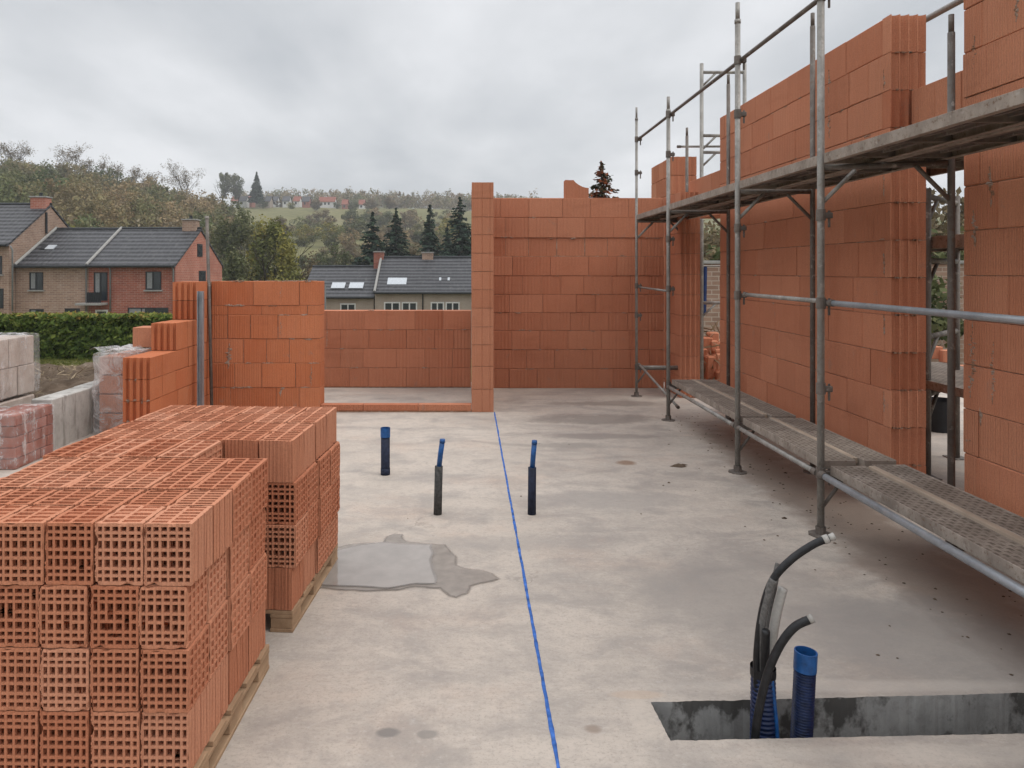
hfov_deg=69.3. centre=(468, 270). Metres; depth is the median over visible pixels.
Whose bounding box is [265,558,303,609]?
hollow brick
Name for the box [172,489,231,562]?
hollow brick
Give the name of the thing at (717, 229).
garden tree
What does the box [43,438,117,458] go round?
hollow brick
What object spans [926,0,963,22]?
guard rail
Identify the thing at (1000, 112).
scaffold plank
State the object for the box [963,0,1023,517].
brick wall
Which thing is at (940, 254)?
bush
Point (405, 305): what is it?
window
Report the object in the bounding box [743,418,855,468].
scaffold plank
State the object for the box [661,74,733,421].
scaffold section
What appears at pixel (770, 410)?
scaffold plank
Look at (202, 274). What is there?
gable window
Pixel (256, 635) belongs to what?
hollow brick
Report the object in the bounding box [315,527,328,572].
hollow brick
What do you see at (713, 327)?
bricks
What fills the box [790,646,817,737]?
corrugated pipe
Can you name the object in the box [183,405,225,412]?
hollow brick
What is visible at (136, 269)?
terraced house
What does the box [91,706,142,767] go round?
hollow brick
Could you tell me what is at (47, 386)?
soil
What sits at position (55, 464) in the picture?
hollow brick
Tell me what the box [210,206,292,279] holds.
autumn tree
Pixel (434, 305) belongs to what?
window
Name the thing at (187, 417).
hollow brick
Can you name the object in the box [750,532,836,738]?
cable bundle
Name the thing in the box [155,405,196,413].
hollow brick
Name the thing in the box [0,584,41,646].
hollow brick
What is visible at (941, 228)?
garden tree
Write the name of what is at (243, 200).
village house
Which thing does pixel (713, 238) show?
garden tree
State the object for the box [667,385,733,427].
ledger tube
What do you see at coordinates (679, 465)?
mortar lump
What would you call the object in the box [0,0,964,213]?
sky
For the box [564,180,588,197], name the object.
broken block
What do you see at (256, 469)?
hollow brick
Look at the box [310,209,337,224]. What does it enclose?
slope tree
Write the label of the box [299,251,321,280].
bush
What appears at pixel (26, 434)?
wrapped stack
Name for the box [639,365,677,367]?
cross tube
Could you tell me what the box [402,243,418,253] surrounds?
slope tree
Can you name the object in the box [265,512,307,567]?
hollow brick
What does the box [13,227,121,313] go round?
terraced house
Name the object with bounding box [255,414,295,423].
hollow brick
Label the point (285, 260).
autumn tree
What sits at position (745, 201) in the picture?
scaffold plank
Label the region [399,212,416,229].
slope tree
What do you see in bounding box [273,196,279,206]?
village house
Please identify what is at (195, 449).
hollow brick
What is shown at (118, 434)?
hollow brick
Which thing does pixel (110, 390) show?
wrapped stack
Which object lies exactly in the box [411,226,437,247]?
slope tree
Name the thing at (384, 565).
puddle
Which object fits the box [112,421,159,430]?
hollow brick
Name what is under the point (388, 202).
slope tree
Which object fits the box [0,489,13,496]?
hollow brick
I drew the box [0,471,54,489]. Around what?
hollow brick
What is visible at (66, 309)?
window
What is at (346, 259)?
bush
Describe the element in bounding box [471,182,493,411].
brick pillar
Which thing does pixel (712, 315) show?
garden wall
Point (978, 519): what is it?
timber batten
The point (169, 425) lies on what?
hollow brick
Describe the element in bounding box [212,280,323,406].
brick wall
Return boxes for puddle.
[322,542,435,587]
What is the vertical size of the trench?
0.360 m
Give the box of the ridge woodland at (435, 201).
[238,186,539,210]
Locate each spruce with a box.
[351,212,387,264]
[381,208,413,255]
[414,205,445,255]
[434,197,471,255]
[440,227,451,255]
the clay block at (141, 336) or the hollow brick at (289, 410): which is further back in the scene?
the clay block at (141, 336)
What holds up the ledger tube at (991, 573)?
attached to the scaffold section at (822, 216)
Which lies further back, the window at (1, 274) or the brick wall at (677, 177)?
the window at (1, 274)
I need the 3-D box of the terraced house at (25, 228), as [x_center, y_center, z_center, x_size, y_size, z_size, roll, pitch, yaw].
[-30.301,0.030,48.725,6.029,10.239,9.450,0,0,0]
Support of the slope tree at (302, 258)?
on the terrain at (287, 213)
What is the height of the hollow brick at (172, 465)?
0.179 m
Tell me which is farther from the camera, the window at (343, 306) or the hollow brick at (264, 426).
the window at (343, 306)
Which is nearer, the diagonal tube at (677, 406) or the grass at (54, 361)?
the diagonal tube at (677, 406)
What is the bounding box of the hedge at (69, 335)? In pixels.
[0,310,174,360]
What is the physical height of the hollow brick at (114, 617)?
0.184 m
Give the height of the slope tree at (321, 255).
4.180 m
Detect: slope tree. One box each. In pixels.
[258,199,268,207]
[269,217,295,239]
[274,200,282,206]
[286,202,294,208]
[289,224,323,246]
[295,255,311,267]
[303,214,317,228]
[310,199,322,209]
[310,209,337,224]
[311,221,348,246]
[313,253,331,264]
[318,245,339,263]
[333,202,339,208]
[339,241,365,264]
[340,209,363,225]
[340,218,367,240]
[347,201,358,210]
[357,212,379,230]
[363,199,378,208]
[376,211,395,226]
[383,219,414,245]
[384,196,397,208]
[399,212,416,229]
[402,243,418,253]
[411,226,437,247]
[434,215,469,243]
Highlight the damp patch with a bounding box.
[320,534,498,596]
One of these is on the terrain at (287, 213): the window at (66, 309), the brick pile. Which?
the brick pile
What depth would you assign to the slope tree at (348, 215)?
299.50 m
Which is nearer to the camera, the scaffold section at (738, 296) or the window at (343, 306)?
the scaffold section at (738, 296)
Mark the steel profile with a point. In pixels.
(200, 347)
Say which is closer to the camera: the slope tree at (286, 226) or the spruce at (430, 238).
the spruce at (430, 238)
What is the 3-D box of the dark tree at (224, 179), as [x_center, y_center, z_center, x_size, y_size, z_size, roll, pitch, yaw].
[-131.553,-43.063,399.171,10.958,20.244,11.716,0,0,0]
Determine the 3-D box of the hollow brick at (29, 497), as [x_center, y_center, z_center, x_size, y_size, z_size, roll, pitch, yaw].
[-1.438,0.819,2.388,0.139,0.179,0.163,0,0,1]
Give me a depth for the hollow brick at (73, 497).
2.37 m
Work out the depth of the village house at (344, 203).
408.29 m
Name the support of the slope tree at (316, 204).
on the terrain at (287, 213)
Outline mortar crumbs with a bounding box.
[407,416,1021,675]
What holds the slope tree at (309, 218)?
on the terrain at (287, 213)
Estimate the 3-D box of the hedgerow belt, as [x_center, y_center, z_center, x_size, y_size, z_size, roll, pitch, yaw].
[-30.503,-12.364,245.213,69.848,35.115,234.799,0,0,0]
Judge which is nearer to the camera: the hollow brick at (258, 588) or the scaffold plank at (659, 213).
the hollow brick at (258, 588)
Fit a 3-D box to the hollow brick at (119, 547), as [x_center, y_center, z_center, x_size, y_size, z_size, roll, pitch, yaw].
[-1.007,0.816,2.213,0.140,0.186,0.164,0,0,1]
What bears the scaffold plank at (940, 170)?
on the outer scaffold section
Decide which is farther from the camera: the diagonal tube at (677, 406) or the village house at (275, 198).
the village house at (275, 198)
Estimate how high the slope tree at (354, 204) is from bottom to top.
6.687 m
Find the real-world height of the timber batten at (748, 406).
0.034 m
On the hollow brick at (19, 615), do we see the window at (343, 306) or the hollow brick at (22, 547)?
the hollow brick at (22, 547)
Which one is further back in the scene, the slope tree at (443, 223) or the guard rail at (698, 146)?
the slope tree at (443, 223)
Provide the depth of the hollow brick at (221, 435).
3.26 m
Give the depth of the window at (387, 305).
56.99 m
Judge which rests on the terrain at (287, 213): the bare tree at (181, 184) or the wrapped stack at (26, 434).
the bare tree at (181, 184)
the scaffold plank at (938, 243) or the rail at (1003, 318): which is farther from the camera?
the scaffold plank at (938, 243)
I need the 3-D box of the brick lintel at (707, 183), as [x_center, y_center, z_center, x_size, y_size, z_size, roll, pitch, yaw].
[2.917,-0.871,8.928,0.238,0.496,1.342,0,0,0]
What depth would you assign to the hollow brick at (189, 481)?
2.55 m
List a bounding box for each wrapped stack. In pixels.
[0,333,39,408]
[0,404,54,468]
[92,344,152,432]
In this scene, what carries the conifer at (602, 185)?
on the terrain at (287, 213)
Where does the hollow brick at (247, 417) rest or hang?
on the wooden pallet at (286, 621)
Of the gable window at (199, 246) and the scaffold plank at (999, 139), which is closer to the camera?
the scaffold plank at (999, 139)
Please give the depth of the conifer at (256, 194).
403.31 m
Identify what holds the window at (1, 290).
in the terraced house at (25, 228)
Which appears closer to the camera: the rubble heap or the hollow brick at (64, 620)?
the hollow brick at (64, 620)
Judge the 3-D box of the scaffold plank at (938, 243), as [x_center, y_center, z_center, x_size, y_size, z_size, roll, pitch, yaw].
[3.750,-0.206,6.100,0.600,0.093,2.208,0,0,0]
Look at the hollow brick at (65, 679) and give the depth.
2.13 m
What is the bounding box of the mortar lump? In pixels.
[670,463,685,467]
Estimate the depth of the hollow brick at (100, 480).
2.57 m
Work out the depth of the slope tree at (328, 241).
223.20 m
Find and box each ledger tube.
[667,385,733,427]
[736,426,815,475]
[817,471,1023,597]
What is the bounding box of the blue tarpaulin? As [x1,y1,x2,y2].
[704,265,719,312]
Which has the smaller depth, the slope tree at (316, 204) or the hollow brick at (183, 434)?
the hollow brick at (183, 434)
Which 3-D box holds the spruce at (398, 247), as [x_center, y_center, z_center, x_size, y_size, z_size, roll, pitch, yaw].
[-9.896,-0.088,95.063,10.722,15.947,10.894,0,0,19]
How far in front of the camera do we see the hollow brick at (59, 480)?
2.56 m
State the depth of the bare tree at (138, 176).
240.47 m
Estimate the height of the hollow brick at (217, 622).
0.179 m
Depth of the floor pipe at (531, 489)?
4.68 m
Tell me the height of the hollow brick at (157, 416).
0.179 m
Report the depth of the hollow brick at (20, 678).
2.14 m
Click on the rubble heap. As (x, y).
(710, 372)
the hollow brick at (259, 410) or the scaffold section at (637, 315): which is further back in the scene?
the scaffold section at (637, 315)
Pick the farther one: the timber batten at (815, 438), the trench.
the timber batten at (815, 438)
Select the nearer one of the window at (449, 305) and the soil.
the soil
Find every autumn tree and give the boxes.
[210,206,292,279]
[222,244,269,280]
[245,214,316,280]
[267,225,325,280]
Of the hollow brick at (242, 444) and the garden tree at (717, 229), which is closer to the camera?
the hollow brick at (242, 444)
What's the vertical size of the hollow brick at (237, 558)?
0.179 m
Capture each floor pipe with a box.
[380,427,389,475]
[434,438,444,514]
[528,440,536,514]
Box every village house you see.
[239,196,249,207]
[248,196,254,207]
[265,196,273,207]
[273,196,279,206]
[282,196,292,206]
[293,196,301,206]
[301,197,311,207]
[319,197,336,207]
[341,199,348,208]
[358,200,365,208]
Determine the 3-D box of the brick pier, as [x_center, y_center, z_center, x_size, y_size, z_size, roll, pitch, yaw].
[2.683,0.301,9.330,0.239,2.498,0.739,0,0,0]
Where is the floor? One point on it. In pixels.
(646, 582)
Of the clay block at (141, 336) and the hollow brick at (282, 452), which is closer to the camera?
the hollow brick at (282, 452)
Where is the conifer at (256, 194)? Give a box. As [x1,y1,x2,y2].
[246,172,264,203]
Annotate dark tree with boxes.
[215,172,232,199]
[228,173,244,207]
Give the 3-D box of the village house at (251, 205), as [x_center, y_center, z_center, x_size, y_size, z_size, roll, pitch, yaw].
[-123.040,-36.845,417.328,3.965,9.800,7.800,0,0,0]
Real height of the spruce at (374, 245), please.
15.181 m
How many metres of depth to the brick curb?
8.07 m
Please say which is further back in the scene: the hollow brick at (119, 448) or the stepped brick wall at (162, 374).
the stepped brick wall at (162, 374)
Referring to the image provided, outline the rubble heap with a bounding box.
[664,332,720,381]
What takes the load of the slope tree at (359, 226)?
on the terrain at (287, 213)
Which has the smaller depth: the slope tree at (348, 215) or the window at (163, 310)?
the window at (163, 310)
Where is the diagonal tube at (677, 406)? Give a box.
[637,363,679,408]
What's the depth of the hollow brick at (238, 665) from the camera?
2.56 m
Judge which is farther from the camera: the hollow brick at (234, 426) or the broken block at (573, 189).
the broken block at (573, 189)
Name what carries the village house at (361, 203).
on the terrain at (287, 213)
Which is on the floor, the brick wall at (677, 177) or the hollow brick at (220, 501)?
the brick wall at (677, 177)
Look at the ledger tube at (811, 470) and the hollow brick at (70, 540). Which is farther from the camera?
the ledger tube at (811, 470)
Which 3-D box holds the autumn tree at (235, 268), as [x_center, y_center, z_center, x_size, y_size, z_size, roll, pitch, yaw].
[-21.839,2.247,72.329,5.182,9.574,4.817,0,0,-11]
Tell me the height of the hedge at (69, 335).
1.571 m
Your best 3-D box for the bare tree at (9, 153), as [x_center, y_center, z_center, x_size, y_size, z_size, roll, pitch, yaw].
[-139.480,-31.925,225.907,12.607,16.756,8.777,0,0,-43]
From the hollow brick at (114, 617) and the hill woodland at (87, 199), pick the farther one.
the hill woodland at (87, 199)
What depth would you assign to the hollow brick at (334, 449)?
3.82 m
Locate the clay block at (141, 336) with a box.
[133,326,150,346]
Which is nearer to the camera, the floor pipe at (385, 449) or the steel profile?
the floor pipe at (385, 449)
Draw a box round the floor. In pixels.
[0,382,1023,767]
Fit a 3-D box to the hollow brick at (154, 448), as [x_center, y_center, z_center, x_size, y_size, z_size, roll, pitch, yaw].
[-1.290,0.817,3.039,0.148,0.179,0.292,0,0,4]
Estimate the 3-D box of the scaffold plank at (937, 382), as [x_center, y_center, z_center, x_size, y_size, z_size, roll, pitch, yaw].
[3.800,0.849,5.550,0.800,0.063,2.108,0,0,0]
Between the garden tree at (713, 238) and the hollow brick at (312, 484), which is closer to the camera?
the hollow brick at (312, 484)
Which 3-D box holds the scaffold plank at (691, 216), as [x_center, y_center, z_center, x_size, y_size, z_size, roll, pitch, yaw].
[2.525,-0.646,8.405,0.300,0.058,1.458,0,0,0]
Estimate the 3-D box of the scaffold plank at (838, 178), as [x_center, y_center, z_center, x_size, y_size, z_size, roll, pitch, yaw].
[2.525,-0.646,5.000,0.300,0.058,1.268,0,0,0]
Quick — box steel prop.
[205,216,212,404]
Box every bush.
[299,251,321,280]
[314,242,355,264]
[408,244,423,255]
[704,244,719,260]
[922,274,963,347]
[931,226,964,260]
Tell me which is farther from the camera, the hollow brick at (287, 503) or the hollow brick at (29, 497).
the hollow brick at (287, 503)
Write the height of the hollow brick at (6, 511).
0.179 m
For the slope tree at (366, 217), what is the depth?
294.93 m
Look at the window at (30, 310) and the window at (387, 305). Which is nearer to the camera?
the window at (30, 310)
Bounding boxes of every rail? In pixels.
[638,0,816,139]
[639,286,665,291]
[677,145,719,147]
[742,292,826,302]
[826,299,1023,324]
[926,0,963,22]
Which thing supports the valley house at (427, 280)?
on the terrain at (287, 213)
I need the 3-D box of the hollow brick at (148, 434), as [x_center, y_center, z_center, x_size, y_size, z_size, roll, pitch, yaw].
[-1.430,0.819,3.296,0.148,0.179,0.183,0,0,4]
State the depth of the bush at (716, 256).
19.79 m
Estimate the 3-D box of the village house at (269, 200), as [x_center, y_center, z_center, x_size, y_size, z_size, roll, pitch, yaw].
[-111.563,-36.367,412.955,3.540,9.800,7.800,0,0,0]
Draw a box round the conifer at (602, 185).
[589,161,618,197]
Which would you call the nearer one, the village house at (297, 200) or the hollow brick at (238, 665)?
the hollow brick at (238, 665)
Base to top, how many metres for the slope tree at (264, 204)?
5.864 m
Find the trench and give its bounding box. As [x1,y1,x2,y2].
[651,693,1023,740]
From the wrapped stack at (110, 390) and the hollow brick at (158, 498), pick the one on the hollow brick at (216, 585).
the hollow brick at (158, 498)
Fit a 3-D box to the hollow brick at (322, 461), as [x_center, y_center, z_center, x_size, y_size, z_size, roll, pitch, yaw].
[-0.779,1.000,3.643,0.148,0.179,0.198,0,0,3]
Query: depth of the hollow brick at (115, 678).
2.13 m
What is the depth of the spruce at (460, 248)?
91.64 m
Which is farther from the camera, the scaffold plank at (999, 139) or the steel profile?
the steel profile
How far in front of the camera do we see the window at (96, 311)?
44.98 m
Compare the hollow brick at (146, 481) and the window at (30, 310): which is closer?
the hollow brick at (146, 481)
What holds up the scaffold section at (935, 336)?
on the floor
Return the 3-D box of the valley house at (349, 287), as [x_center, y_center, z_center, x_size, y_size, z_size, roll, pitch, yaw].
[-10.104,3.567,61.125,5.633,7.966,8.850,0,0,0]
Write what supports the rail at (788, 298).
attached to the scaffold section at (822, 216)
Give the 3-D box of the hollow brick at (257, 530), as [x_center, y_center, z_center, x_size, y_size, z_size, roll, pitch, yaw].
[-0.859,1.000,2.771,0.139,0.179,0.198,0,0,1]
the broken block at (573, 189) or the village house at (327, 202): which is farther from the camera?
the village house at (327, 202)
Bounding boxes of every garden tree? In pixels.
[698,240,719,260]
[704,220,719,259]
[704,224,719,240]
[926,187,964,256]
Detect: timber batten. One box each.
[692,379,766,417]
[771,418,857,462]
[868,466,1023,545]
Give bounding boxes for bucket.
[931,397,946,432]
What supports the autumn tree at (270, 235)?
on the terrain at (287, 213)
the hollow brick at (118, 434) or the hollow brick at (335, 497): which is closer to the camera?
the hollow brick at (118, 434)
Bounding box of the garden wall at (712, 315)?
[699,261,964,364]
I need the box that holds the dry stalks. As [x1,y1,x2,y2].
[34,362,98,397]
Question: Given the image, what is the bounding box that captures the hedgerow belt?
[288,207,470,264]
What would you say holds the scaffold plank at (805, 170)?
on the scaffold section at (738, 296)
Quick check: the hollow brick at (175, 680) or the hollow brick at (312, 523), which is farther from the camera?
the hollow brick at (312, 523)
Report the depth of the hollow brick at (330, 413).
3.85 m
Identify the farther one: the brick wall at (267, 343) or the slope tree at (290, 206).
the slope tree at (290, 206)
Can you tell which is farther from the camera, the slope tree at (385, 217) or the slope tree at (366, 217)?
the slope tree at (385, 217)
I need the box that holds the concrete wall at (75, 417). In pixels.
[31,380,100,449]
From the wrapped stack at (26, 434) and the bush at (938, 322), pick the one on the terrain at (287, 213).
the bush at (938, 322)
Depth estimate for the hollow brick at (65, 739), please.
2.13 m
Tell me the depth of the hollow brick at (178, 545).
2.14 m
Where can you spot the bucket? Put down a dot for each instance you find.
(939, 420)
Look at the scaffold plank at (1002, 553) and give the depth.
3.38 m
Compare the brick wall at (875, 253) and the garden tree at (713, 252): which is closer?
the brick wall at (875, 253)
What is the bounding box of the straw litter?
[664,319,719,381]
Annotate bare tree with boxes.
[0,140,35,163]
[50,141,93,173]
[79,155,126,184]
[127,164,166,182]
[160,159,204,193]
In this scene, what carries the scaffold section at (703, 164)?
on the floor
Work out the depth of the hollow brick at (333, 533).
3.85 m
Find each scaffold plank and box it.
[637,205,680,219]
[662,214,707,219]
[669,183,774,209]
[672,379,764,421]
[696,379,795,417]
[700,188,809,209]
[740,156,855,188]
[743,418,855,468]
[776,418,895,466]
[781,167,913,188]
[824,88,1023,162]
[830,466,1023,583]
[871,464,1023,537]
[878,124,1023,162]
[926,156,963,176]
[926,362,963,397]
[931,234,963,251]
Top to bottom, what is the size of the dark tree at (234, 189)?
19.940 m
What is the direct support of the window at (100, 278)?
in the terraced house at (136, 269)
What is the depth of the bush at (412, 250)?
110.65 m
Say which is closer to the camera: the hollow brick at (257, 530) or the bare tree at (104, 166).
the hollow brick at (257, 530)
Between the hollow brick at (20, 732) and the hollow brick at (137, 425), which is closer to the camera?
the hollow brick at (20, 732)
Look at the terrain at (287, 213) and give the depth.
368.48 m
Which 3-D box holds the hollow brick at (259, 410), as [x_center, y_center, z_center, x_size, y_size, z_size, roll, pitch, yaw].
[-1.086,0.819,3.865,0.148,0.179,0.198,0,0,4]
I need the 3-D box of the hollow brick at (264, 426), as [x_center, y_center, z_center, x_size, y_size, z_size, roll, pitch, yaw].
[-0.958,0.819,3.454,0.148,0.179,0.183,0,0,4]
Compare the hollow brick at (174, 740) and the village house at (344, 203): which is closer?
the hollow brick at (174, 740)
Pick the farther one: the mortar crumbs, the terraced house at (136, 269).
the terraced house at (136, 269)
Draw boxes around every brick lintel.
[689,170,719,218]
[912,70,965,123]
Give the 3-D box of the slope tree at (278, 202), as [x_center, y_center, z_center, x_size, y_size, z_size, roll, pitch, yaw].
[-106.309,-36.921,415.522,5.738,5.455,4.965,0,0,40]
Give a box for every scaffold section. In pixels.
[631,107,688,396]
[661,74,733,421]
[700,63,746,379]
[728,2,816,474]
[808,0,964,550]
[923,188,963,480]
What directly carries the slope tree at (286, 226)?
on the terrain at (287, 213)
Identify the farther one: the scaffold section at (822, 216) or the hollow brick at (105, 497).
the scaffold section at (822, 216)
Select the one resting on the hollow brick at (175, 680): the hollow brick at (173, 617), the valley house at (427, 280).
the hollow brick at (173, 617)
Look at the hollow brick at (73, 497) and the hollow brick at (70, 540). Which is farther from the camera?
the hollow brick at (73, 497)
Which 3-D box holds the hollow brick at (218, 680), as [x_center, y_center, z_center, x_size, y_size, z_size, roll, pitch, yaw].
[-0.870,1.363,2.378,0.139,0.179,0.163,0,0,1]
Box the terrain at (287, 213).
[34,205,960,371]
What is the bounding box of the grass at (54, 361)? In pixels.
[34,358,97,365]
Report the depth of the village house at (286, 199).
413.56 m
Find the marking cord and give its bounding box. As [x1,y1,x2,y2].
[494,412,559,767]
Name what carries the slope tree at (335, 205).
on the terrain at (287, 213)
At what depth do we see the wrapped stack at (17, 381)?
6.46 m
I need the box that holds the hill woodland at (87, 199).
[0,154,248,259]
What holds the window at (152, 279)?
in the terraced house at (136, 269)
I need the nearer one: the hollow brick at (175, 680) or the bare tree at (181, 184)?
the hollow brick at (175, 680)
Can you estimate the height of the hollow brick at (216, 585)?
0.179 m
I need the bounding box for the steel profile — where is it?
[197,291,203,405]
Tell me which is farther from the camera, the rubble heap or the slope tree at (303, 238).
the slope tree at (303, 238)
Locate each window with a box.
[0,256,2,275]
[0,289,3,307]
[27,272,43,290]
[29,309,43,312]
[65,308,79,312]
[94,272,106,300]
[95,310,107,313]
[128,308,167,313]
[143,272,162,290]
[197,244,202,256]
[199,271,205,280]
[340,303,355,309]
[384,302,399,309]
[402,302,416,309]
[431,302,443,309]
[446,302,459,309]
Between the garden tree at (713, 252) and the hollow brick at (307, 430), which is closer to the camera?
the hollow brick at (307, 430)
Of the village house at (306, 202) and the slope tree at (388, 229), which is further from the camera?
the village house at (306, 202)
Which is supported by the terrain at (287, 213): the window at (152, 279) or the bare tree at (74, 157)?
the bare tree at (74, 157)
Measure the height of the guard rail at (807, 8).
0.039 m
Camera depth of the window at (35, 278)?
45.00 m
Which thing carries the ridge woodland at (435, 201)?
on the terrain at (287, 213)
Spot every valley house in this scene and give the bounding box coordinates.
[308,265,376,309]
[373,248,471,309]
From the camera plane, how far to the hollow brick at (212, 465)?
2.77 m
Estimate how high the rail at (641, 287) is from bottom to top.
0.041 m
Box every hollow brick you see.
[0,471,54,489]
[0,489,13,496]
[0,489,57,505]
[0,505,28,519]
[0,505,73,584]
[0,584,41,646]
[0,645,43,710]
[0,707,42,767]
[20,457,81,471]
[25,471,91,490]
[33,489,101,506]
[38,582,95,647]
[40,646,92,710]
[40,707,92,767]
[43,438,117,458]
[45,505,120,584]
[58,457,120,473]
[65,471,132,489]
[80,439,152,458]
[80,489,144,505]
[89,429,140,439]
[90,582,141,648]
[90,646,142,711]
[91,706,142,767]
[95,505,165,584]
[99,457,155,472]
[106,472,171,492]
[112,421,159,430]
[120,439,187,459]
[122,430,173,438]
[127,490,188,506]
[134,412,179,421]
[136,458,193,473]
[138,569,207,648]
[140,624,209,712]
[140,682,209,767]
[143,421,188,429]
[144,505,212,585]
[150,472,211,491]
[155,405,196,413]
[156,430,205,439]
[157,440,221,459]
[163,413,208,422]
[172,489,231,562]
[175,458,231,472]
[176,421,222,430]
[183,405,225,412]
[191,430,238,457]
[192,472,251,541]
[194,413,238,422]
[206,600,227,679]
[207,551,225,620]
[209,422,253,431]
[209,654,228,736]
[213,406,252,413]
[216,458,267,520]
[225,414,266,422]
[225,431,270,457]
[225,573,250,650]
[226,526,248,595]
[227,627,247,704]
[241,422,283,431]
[242,406,279,413]
[248,507,265,571]
[248,553,266,620]
[248,600,265,671]
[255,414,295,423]
[259,431,304,482]
[265,472,307,524]
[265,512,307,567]
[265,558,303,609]
[270,406,307,414]
[274,423,314,469]
[288,414,326,459]
[300,407,336,448]
[304,542,314,590]
[305,462,317,510]
[306,499,317,550]
[315,451,329,497]
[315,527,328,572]
[318,486,330,535]
[326,441,339,485]
[328,512,337,556]
[331,476,339,520]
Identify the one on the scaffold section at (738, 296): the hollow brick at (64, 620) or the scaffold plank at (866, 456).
the scaffold plank at (866, 456)
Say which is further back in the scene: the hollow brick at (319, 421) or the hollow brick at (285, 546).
the hollow brick at (319, 421)
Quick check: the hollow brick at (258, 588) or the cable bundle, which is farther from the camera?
the hollow brick at (258, 588)
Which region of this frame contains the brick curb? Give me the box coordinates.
[321,403,470,411]
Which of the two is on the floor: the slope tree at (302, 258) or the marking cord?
the marking cord
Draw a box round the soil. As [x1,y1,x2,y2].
[25,362,99,398]
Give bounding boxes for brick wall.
[109,281,211,429]
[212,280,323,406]
[324,310,470,387]
[493,198,663,387]
[651,157,696,377]
[720,14,925,473]
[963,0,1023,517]
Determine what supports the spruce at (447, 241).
on the terrain at (287, 213)
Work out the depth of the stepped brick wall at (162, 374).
7.14 m
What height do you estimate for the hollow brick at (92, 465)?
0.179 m
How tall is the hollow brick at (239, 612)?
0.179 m
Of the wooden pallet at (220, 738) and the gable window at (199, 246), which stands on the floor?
the wooden pallet at (220, 738)
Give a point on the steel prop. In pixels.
(209, 308)
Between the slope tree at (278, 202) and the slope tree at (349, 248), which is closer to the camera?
the slope tree at (349, 248)
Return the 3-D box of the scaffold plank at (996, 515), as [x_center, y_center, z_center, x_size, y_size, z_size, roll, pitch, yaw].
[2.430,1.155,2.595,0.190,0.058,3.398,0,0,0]
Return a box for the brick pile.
[922,346,963,365]
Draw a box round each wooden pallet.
[193,644,268,767]
[265,544,337,632]
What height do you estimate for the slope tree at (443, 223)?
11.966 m
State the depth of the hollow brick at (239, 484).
2.56 m
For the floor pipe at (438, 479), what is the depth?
4.68 m
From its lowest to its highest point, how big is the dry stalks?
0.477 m
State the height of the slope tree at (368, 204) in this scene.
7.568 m
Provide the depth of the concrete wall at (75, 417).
6.72 m
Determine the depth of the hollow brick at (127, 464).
2.78 m
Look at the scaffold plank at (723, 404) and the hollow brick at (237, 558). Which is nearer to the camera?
the hollow brick at (237, 558)
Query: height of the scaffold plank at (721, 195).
0.058 m
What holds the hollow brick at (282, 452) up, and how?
on the hollow brick at (287, 503)
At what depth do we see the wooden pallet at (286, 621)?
3.28 m
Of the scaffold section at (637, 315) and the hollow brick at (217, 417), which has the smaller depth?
the hollow brick at (217, 417)
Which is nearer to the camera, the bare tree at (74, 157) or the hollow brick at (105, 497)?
the hollow brick at (105, 497)
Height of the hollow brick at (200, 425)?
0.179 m
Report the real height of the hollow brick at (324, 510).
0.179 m
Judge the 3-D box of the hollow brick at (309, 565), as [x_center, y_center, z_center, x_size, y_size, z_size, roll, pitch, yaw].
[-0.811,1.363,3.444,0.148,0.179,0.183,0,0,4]
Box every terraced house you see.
[0,193,69,314]
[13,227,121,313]
[75,215,223,313]
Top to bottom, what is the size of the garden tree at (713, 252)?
5.582 m
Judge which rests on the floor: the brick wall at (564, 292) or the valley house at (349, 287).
the brick wall at (564, 292)
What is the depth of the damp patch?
3.75 m
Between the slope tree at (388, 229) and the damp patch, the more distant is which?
the slope tree at (388, 229)
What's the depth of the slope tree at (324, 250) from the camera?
171.37 m
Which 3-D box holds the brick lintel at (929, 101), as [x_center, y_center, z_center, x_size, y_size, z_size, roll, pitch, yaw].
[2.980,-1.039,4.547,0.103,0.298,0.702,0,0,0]

